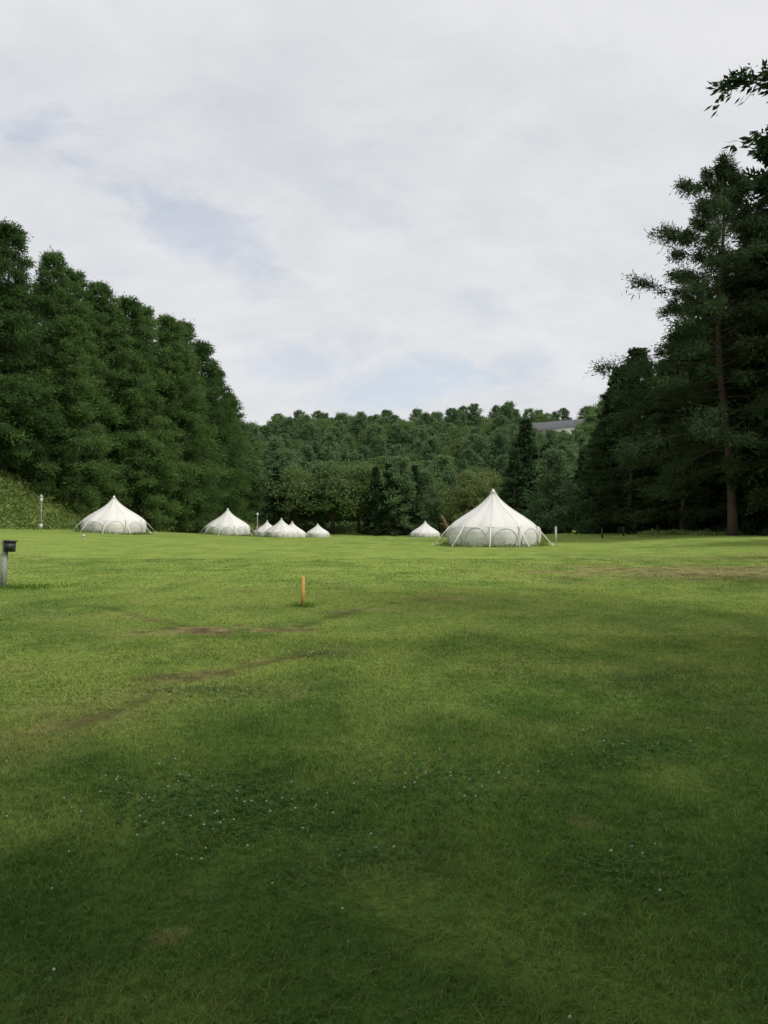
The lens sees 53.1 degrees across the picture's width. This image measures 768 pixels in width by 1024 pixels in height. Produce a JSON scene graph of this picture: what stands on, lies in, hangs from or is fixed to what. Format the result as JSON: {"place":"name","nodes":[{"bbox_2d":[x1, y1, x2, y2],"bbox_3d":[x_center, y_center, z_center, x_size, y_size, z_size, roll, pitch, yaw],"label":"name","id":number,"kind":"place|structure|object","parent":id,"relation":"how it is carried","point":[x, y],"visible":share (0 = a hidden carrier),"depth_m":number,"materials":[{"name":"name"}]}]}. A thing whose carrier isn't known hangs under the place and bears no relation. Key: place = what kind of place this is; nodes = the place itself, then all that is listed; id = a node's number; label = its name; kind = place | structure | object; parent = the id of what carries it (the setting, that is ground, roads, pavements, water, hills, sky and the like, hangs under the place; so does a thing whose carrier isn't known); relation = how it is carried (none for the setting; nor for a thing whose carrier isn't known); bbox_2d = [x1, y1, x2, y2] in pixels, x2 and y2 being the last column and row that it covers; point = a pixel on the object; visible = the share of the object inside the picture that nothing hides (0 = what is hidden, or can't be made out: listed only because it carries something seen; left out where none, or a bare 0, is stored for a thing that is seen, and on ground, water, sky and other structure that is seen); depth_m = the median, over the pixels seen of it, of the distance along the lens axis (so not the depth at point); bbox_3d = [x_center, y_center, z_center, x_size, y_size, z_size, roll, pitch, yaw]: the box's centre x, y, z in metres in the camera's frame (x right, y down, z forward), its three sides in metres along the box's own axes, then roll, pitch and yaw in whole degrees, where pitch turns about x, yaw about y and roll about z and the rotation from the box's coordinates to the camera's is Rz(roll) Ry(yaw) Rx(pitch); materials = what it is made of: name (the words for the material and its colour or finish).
{"place":"outdoors","nodes":[
{"label":"outdoors","id":0,"kind":"place"},
{"bbox_2d":[0,442,767,1023],"bbox_3d":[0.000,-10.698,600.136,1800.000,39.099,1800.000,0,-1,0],"label":"ground","id":1,"kind":"structure","parent":0,"point":[60,544],"depth_m":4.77,"materials":[{"name":"green plant"}]},
{"bbox_2d":[0,540,17,588],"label":"post box","id":2,"kind":"object","parent":1,"relation":"on","point":[8,546],"visible":0.94,"depth_m":16.95,"materials":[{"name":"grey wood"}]},
{"bbox_2d":[0,265,47,455],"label":"larch tree","id":3,"kind":"object","parent":1,"relation":"on","point":[4,407],"visible":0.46,"depth_m":66.76,"materials":[{"name":"green plant"}]},
{"bbox_2d":[0,270,59,473],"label":"larch tree","id":4,"kind":"object","parent":1,"relation":"on","point":[22,454],"visible":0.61,"depth_m":67.13,"materials":[{"name":"green plant"}]},
{"bbox_2d":[0,216,76,483],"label":"larch tree","id":5,"kind":"object","parent":1,"relation":"on","point":[14,234],"visible":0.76,"depth_m":67.83,"materials":[{"name":"green plant"}]},
{"bbox_2d":[0,246,107,500],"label":"larch tree","id":6,"kind":"object","parent":1,"relation":"on","point":[46,270],"visible":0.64,"depth_m":70.72,"materials":[{"name":"green plant"}]},
{"bbox_2d":[9,266,126,493],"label":"larch tree","id":7,"kind":"object","parent":1,"relation":"on","point":[79,275],"visible":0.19,"depth_m":75.70,"materials":[{"name":"green plant"}]},
{"bbox_2d":[20,310,132,513],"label":"larch tree","id":8,"kind":"object","parent":1,"relation":"on","point":[96,463],"visible":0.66,"depth_m":72.24,"materials":[{"name":"green plant"}]},
{"bbox_2d":[52,280,167,507],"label":"larch tree","id":9,"kind":"object","parent":1,"relation":"on","point":[104,291],"visible":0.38,"depth_m":78.43,"materials":[{"name":"green plant"}]},
{"bbox_2d":[73,496,152,534],"bbox_3d":[-22.500,0.268,64.001,6.871,3.279,6.538,0,-1,-23],"label":"bell tent","id":10,"kind":"object","parent":1,"relation":"on","point":[114,515],"visible":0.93,"depth_m":62.28,"materials":[{"name":"fabric"}]},
{"bbox_2d":[62,307,165,512],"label":"larch tree","id":11,"kind":"object","parent":1,"relation":"on","point":[124,499],"visible":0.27,"depth_m":79.37,"materials":[{"name":"green plant"}]},
{"bbox_2d":[80,292,185,525],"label":"larch tree","id":12,"kind":"object","parent":1,"relation":"on","point":[133,308],"visible":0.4,"depth_m":81.18,"materials":[{"name":"green plant"}]},
{"bbox_2d":[0,467,273,534],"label":"bamboo grass","id":13,"kind":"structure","parent":1,"relation":"on","point":[64,521],"depth_m":66.83,"materials":[{"name":"green plant"}]},
{"bbox_2d":[108,359,184,528],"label":"larch tree","id":14,"kind":"object","parent":1,"relation":"on","point":[154,499],"visible":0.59,"depth_m":80.95,"materials":[{"name":"green plant"}]},
{"bbox_2d":[107,304,208,524],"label":"larch tree","id":15,"kind":"object","parent":1,"relation":"on","point":[149,320],"visible":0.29,"depth_m":84.76,"materials":[{"name":"green plant"}]},
{"bbox_2d":[137,313,231,532],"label":"larch tree","id":16,"kind":"object","parent":1,"relation":"on","point":[168,324],"visible":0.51,"depth_m":87.24,"materials":[{"name":"green plant"}]},
{"bbox_2d":[150,343,235,532],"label":"larch tree","id":17,"kind":"object","parent":1,"relation":"on","point":[206,405],"visible":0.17,"depth_m":89.84,"materials":[{"name":"green plant"}]},
{"bbox_2d":[159,319,235,529],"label":"larch tree","id":18,"kind":"object","parent":1,"relation":"on","point":[189,336],"visible":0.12,"depth_m":92.58,"materials":[{"name":"green plant"}]},
{"bbox_2d":[184,338,254,519],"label":"larch tree","id":19,"kind":"object","parent":1,"relation":"on","point":[205,347],"visible":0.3,"depth_m":96.56,"materials":[{"name":"green plant"}]},
{"bbox_2d":[203,508,252,535],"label":"bell tent","id":20,"kind":"object","parent":1,"relation":"on","point":[227,522],"visible":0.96,"depth_m":83.31,"materials":[{"name":"fabric"}]},
{"bbox_2d":[204,366,256,520],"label":"larch tree","id":21,"kind":"object","parent":1,"relation":"on","point":[229,394],"visible":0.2,"depth_m":101.83,"materials":[{"name":"green plant"}]},
{"bbox_2d":[217,395,269,515],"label":"larch tree","id":22,"kind":"object","parent":1,"relation":"on","point":[240,422],"visible":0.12,"depth_m":125.72,"materials":[{"name":"green plant"}]},
{"bbox_2d":[218,435,275,491],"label":"broadleaf tree","id":23,"kind":"object","parent":1,"relation":"on","point":[251,464],"visible":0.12,"depth_m":125.82,"materials":[{"name":"green plant"}]},
{"bbox_2d":[236,453,269,524],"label":"spruce tree","id":24,"kind":"object","parent":1,"relation":"on","point":[256,507],"visible":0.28,"depth_m":127.80,"materials":[{"name":"green plant"}]},
{"bbox_2d":[242,424,264,475],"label":"larch tree","id":25,"kind":"object","parent":1,"relation":"on","point":[253,437],"visible":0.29,"depth_m":202.12,"materials":[{"name":"green plant"}]},
{"bbox_2d":[258,451,283,497],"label":"larch tree","id":26,"kind":"object","parent":1,"relation":"on","point":[271,461],"visible":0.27,"depth_m":168.60,"materials":[{"name":"green plant"}]},
{"bbox_2d":[257,435,286,500],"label":"larch tree","id":27,"kind":"object","parent":1,"relation":"on","point":[275,444],"visible":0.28,"depth_m":172.90,"materials":[{"name":"green plant"}]},
{"bbox_2d":[261,466,286,524],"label":"spruce tree","id":28,"kind":"object","parent":1,"relation":"on","point":[274,520],"visible":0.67,"depth_m":133.64,"materials":[{"name":"green plant"}]},
{"bbox_2d":[263,415,294,442],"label":"larch tree","id":29,"kind":"object","parent":1,"relation":"on","point":[274,423],"visible":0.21,"depth_m":219.54,"materials":[{"name":"green plant"}]},
{"bbox_2d":[261,518,299,536],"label":"bell tent","id":30,"kind":"object","parent":1,"relation":"on","point":[281,528],"visible":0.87,"depth_m":102.52,"materials":[{"name":"fabric"}]},
{"bbox_2d":[267,447,304,514],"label":"larch tree","id":31,"kind":"object","parent":1,"relation":"on","point":[289,455],"visible":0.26,"depth_m":158.69,"materials":[{"name":"green plant"}]},
{"bbox_2d":[270,416,301,441],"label":"larch tree","id":32,"kind":"object","parent":1,"relation":"on","point":[288,424],"visible":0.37,"depth_m":209.91,"materials":[{"name":"green plant"}]},
{"bbox_2d":[271,461,308,525],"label":"spruce tree","id":33,"kind":"object","parent":1,"relation":"on","point":[291,517],"visible":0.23,"depth_m":140.96,"materials":[{"name":"green plant"}]},
{"bbox_2d":[256,464,326,526],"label":"broadleaf tree","id":34,"kind":"object","parent":1,"relation":"on","point":[292,486],"visible":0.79,"depth_m":133.03,"materials":[{"name":"green plant"}]},
{"bbox_2d":[295,443,318,472],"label":"larch tree","id":35,"kind":"object","parent":1,"relation":"on","point":[306,451],"visible":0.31,"depth_m":168.94,"materials":[{"name":"green plant"}]},
{"bbox_2d":[293,421,322,450],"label":"larch tree","id":36,"kind":"object","parent":1,"relation":"on","point":[308,428],"visible":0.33,"depth_m":208.54,"materials":[{"name":"green plant"}]},
{"bbox_2d":[72,528,549,547],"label":"tall grass","id":37,"kind":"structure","parent":1,"relation":"on","point":[545,543],"depth_m":44.81,"materials":[{"name":"green plant"}]},
{"bbox_2d":[298,464,330,531],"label":"spruce tree","id":38,"kind":"object","parent":1,"relation":"on","point":[317,518],"visible":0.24,"depth_m":137.95,"materials":[{"name":"green plant"}]},
{"bbox_2d":[306,523,330,536],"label":"bell tent","id":39,"kind":"object","parent":1,"relation":"on","point":[317,530],"visible":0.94,"depth_m":122.71,"materials":[{"name":"fabric"}]},
{"bbox_2d":[290,459,368,533],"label":"broadleaf tree","id":40,"kind":"object","parent":1,"relation":"on","point":[327,477],"visible":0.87,"depth_m":133.06,"materials":[{"name":"green plant"}]},
{"bbox_2d":[317,446,341,469],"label":"larch tree","id":41,"kind":"object","parent":1,"relation":"on","point":[325,451],"visible":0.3,"depth_m":185.24,"materials":[{"name":"green plant"}]},
{"bbox_2d":[319,430,342,465],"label":"larch tree","id":42,"kind":"object","parent":1,"relation":"on","point":[329,437],"visible":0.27,"depth_m":192.18,"materials":[{"name":"green plant"}]},
{"bbox_2d":[321,425,352,464],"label":"larch tree","id":43,"kind":"object","parent":1,"relation":"on","point":[339,439],"visible":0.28,"depth_m":200.93,"materials":[{"name":"green plant"}]},
{"bbox_2d":[346,417,367,443],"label":"larch tree","id":44,"kind":"object","parent":1,"relation":"on","point":[358,426],"visible":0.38,"depth_m":227.25,"materials":[{"name":"green plant"}]},
{"bbox_2d":[320,459,402,532],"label":"broadleaf tree","id":45,"kind":"object","parent":1,"relation":"on","point":[360,473],"visible":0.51,"depth_m":135.16,"materials":[{"name":"green plant"}]},
{"bbox_2d":[357,423,389,458],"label":"larch tree","id":46,"kind":"object","parent":1,"relation":"on","point":[372,432],"visible":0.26,"depth_m":211.01,"materials":[{"name":"green plant"}]},
{"bbox_2d":[360,466,391,534],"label":"spruce tree","id":47,"kind":"object","parent":1,"relation":"on","point":[367,520],"visible":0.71,"depth_m":133.59,"materials":[{"name":"green plant"}]},
{"bbox_2d":[368,434,390,460],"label":"larch tree","id":48,"kind":"object","parent":1,"relation":"on","point":[379,442],"visible":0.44,"depth_m":203.09,"materials":[{"name":"green plant"}]},
{"bbox_2d":[0,646,767,1023],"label":"clover","id":49,"kind":"object","parent":1,"relation":"on","point":[330,848],"depth_m":3.91,"materials":[{"name":"green plant"}]},
{"bbox_2d":[370,463,407,535],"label":"spruce tree","id":50,"kind":"object","parent":1,"relation":"on","point":[382,530],"visible":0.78,"depth_m":130.37,"materials":[{"name":"green plant"}]},
{"bbox_2d":[382,423,408,455],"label":"larch tree","id":51,"kind":"object","parent":1,"relation":"on","point":[398,428],"visible":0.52,"depth_m":217.43,"materials":[{"name":"green plant"}]},
{"bbox_2d":[373,455,426,534],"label":"spruce tree","id":52,"kind":"object","parent":1,"relation":"on","point":[408,485],"visible":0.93,"depth_m":129.96,"materials":[{"name":"green plant"}]},
{"bbox_2d":[252,510,552,533],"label":"undergrowth","id":53,"kind":"object","parent":1,"relation":"on","point":[339,527],"visible":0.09,"depth_m":141.61,"materials":[{"name":"green plant"}]},
{"bbox_2d":[399,465,431,534],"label":"spruce tree","id":54,"kind":"object","parent":1,"relation":"on","point":[414,469],"visible":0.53,"depth_m":131.42,"materials":[{"name":"green plant"}]},
{"bbox_2d":[407,521,439,536],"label":"bell tent","id":55,"kind":"object","parent":1,"relation":"on","point":[425,529],"visible":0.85,"depth_m":96.78,"materials":[{"name":"fabric"}]},
{"bbox_2d":[411,468,444,529],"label":"spruce tree","id":56,"kind":"object","parent":1,"relation":"on","point":[426,475],"visible":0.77,"depth_m":132.18,"materials":[{"name":"green plant"}]},
{"bbox_2d":[418,435,445,463],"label":"larch tree","id":57,"kind":"object","parent":1,"relation":"on","point":[432,444],"visible":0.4,"depth_m":186.04,"materials":[{"name":"green plant"}]},
{"bbox_2d":[424,480,464,532],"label":"broadleaf tree","id":58,"kind":"object","parent":1,"relation":"on","point":[445,488],"visible":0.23,"depth_m":136.90,"materials":[{"name":"green plant"}]},
{"bbox_2d":[428,454,464,516],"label":"larch tree","id":59,"kind":"object","parent":1,"relation":"on","point":[435,467],"visible":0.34,"depth_m":157.61,"materials":[{"name":"green plant"}]},
{"bbox_2d":[433,470,459,526],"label":"spruce tree","id":60,"kind":"object","parent":1,"relation":"on","point":[449,477],"visible":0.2,"depth_m":139.40,"materials":[{"name":"green plant"}]},
{"bbox_2d":[434,436,467,465],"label":"broadleaf tree","id":61,"kind":"object","parent":1,"relation":"on","point":[453,450],"visible":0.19,"depth_m":193.77,"materials":[{"name":"green plant"}]},
{"bbox_2d":[442,407,462,432],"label":"larch tree","id":62,"kind":"object","parent":1,"relation":"on","point":[451,414],"visible":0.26,"depth_m":240.90,"materials":[{"name":"green plant"}]},
{"bbox_2d":[437,426,469,446],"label":"broadleaf tree","id":63,"kind":"object","parent":1,"relation":"on","point":[457,433],"visible":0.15,"depth_m":211.75,"materials":[{"name":"green plant"}]},
{"bbox_2d":[437,468,498,520],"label":"broadleaf tree","id":64,"kind":"object","parent":1,"relation":"on","point":[469,488],"visible":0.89,"depth_m":122.11,"materials":[{"name":"green plant"}]},
{"bbox_2d":[452,446,484,473],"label":"larch tree","id":65,"kind":"object","parent":1,"relation":"on","point":[468,455],"visible":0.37,"depth_m":166.91,"materials":[{"name":"green plant"}]},
{"bbox_2d":[466,403,483,427],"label":"larch tree","id":66,"kind":"object","parent":1,"relation":"on","point":[473,408],"visible":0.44,"depth_m":248.79,"materials":[{"name":"green plant"}]},
{"bbox_2d":[463,434,495,474],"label":"larch tree","id":67,"kind":"object","parent":1,"relation":"on","point":[478,444],"visible":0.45,"depth_m":176.94,"materials":[{"name":"green plant"}]},
{"bbox_2d":[456,468,506,514],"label":"broadleaf tree","id":68,"kind":"object","parent":1,"relation":"on","point":[494,479],"visible":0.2,"depth_m":128.68,"materials":[{"name":"green plant"}]},
{"bbox_2d":[432,489,553,547],"bbox_3d":[6.400,0.373,44.998,7.226,3.448,6.876,0,-1,-7],"label":"bell tent","id":69,"kind":"object","parent":1,"relation":"on","point":[494,518],"visible":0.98,"depth_m":43.09,"materials":[{"name":"fabric"}]},
{"bbox_2d":[465,527,486,546],"bbox_3d":[5.115,1.408,42.682,1.291,1.098,0.244,0,-1,29],"label":"door","id":70,"kind":"structure","parent":69,"relation":"in","point":[477,535],"depth_m":42.60,"materials":[{"name":"fabric"}]},
{"bbox_2d":[480,431,511,478],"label":"larch tree","id":71,"kind":"object","parent":1,"relation":"on","point":[500,438],"visible":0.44,"depth_m":182.22,"materials":[{"name":"green plant"}]},
{"bbox_2d":[486,414,511,446],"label":"larch tree","id":72,"kind":"object","parent":1,"relation":"on","point":[501,420],"visible":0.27,"depth_m":214.26,"materials":[{"name":"green plant"}]},
{"bbox_2d":[492,454,509,476],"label":"larch tree","id":73,"kind":"object","parent":1,"relation":"on","point":[501,461],"visible":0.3,"depth_m":169.18,"materials":[{"name":"green plant"}]},
{"bbox_2d":[498,450,536,522],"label":"spruce tree","id":74,"kind":"object","parent":1,"relation":"on","point":[511,469],"visible":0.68,"depth_m":100.72,"materials":[{"name":"green plant"}]},
{"bbox_2d":[498,418,557,533],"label":"spruce tree","id":75,"kind":"object","parent":1,"relation":"on","point":[525,446],"visible":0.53,"depth_m":103.31,"materials":[{"name":"green plant"}]},
{"bbox_2d":[524,444,569,533],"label":"spruce tree","id":76,"kind":"object","parent":1,"relation":"on","point":[544,448],"visible":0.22,"depth_m":102.53,"materials":[{"name":"green plant"}]},
{"bbox_2d":[521,445,586,533],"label":"larch tree","id":77,"kind":"object","parent":1,"relation":"on","point":[549,477],"visible":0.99,"depth_m":85.13,"materials":[{"name":"green plant"}]},
{"bbox_2d":[532,418,584,433],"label":"hill lodge","id":78,"kind":"structure","parent":1,"relation":"on","point":[559,426],"depth_m":268.93,"materials":[{"name":"white paint"}]},
{"bbox_2d":[548,441,578,510],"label":"larch tree","id":79,"kind":"object","parent":1,"relation":"on","point":[566,448],"visible":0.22,"depth_m":159.86,"materials":[{"name":"green plant"}]},
{"bbox_2d":[554,430,578,449],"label":"tree","id":80,"kind":"object","parent":1,"relation":"on","point":[568,436],"visible":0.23,"depth_m":185.60,"materials":[{"name":"green plant"}]},
{"bbox_2d":[562,447,590,532],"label":"spruce tree","id":81,"kind":"object","parent":1,"relation":"on","point":[582,457],"visible":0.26,"depth_m":104.89,"materials":[{"name":"green plant"}]},
{"bbox_2d":[567,392,649,533],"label":"spruce tree","id":82,"kind":"object","parent":1,"relation":"on","point":[587,528],"visible":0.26,"depth_m":71.54,"materials":[{"name":"green plant"}]},
{"bbox_2d":[572,367,648,533],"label":"spruce tree","id":83,"kind":"object","parent":1,"relation":"on","point":[613,528],"visible":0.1,"depth_m":73.35,"materials":[{"name":"green plant"}]},
{"bbox_2d":[577,360,675,533],"bbox_3d":[20.669,-5.349,64.139,9.248,14.850,9.400,-1,-1,42],"label":"pine tree","id":84,"kind":"object","parent":1,"relation":"on","point":[598,502],"visible":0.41,"depth_m":63.91,"materials":[{"name":"green plant"}]},
{"bbox_2d":[593,346,659,531],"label":"spruce tree","id":85,"kind":"object","parent":1,"relation":"on","point":[637,352],"visible":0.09,"depth_m":75.53,"materials":[{"name":"green plant"}]},
{"bbox_2d":[613,359,715,532],"bbox_3d":[23.015,-5.067,63.089,8.327,15.307,7.570,0,-1,-18],"label":"spruce tree","id":86,"kind":"object","parent":1,"relation":"on","point":[638,522],"visible":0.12,"depth_m":62.66,"materials":[{"name":"green plant"}]},
{"bbox_2d":[614,327,736,530],"bbox_3d":[22.462,-6.017,57.634,10.048,15.875,9.885,0,-1,13],"label":"pine tree","id":87,"kind":"object","parent":1,"relation":"on","point":[661,418],"visible":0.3,"depth_m":57.23,"materials":[{"name":"green plant"}]},
{"bbox_2d":[586,151,767,535],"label":"red pine tree","id":88,"kind":"object","parent":1,"relation":"on","point":[725,197],"visible":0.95,"depth_m":49.26,"materials":[{"name":"green plant"}]},
{"bbox_2d":[625,294,728,529],"bbox_3d":[25.470,-7.553,61.388,11.368,20.248,9.776,0,-1,36],"label":"fir tree","id":89,"kind":"object","parent":1,"relation":"on","point":[664,523],"visible":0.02,"depth_m":61.20,"materials":[{"name":"green plant"}]},
{"bbox_2d":[631,527,763,537],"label":"fern undergrowth","id":90,"kind":"object","parent":1,"relation":"on","point":[652,532],"visible":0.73,"depth_m":54.03,"materials":[{"name":"green plant"}]},
{"bbox_2d":[661,250,757,527],"bbox_3d":[25.340,-8.765,56.165,10.045,21.507,10.211,0,-1,23],"label":"pine tree","id":91,"kind":"object","parent":1,"relation":"on","point":[676,501],"visible":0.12,"depth_m":55.67,"materials":[{"name":"green plant"}]},
{"bbox_2d":[680,355,767,534],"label":"fir tree","id":92,"kind":"object","parent":1,"relation":"on","point":[759,514],"visible":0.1,"depth_m":54.40,"materials":[{"name":"green plant"}]},
{"bbox_2d":[684,232,767,528],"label":"fir tree","id":93,"kind":"object","parent":1,"relation":"on","point":[740,489],"visible":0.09,"depth_m":53.78,"materials":[{"name":"green plant"}]},
{"bbox_2d":[694,229,767,516],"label":"pine tree","id":94,"kind":"object","parent":1,"relation":"on","point":[754,506],"visible":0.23,"depth_m":50.59,"materials":[{"name":"green plant"}]},
{"bbox_2d":[695,141,767,534],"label":"fir tree","id":95,"kind":"object","parent":1,"relation":"on","point":[760,178],"visible":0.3,"depth_m":51.14,"materials":[{"name":"green plant"}]},
{"bbox_2d":[703,59,767,157],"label":"fir tree","id":96,"kind":"object","parent":1,"relation":"on","point":[727,86],"visible":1,"depth_m":10.60,"materials":[{"name":"green plant"}]},
{"bbox_2d":[720,193,767,502],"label":"pine tree","id":97,"kind":"object","parent":1,"relation":"on","point":[744,344],"visible":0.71,"depth_m":48.36,"materials":[{"name":"green plant"}]},
{"bbox_2d":[0,0,767,426],"label":"sky","id":98,"kind":"structure","parent":0,"point":[371,207],"materials":[{"name":"white"}]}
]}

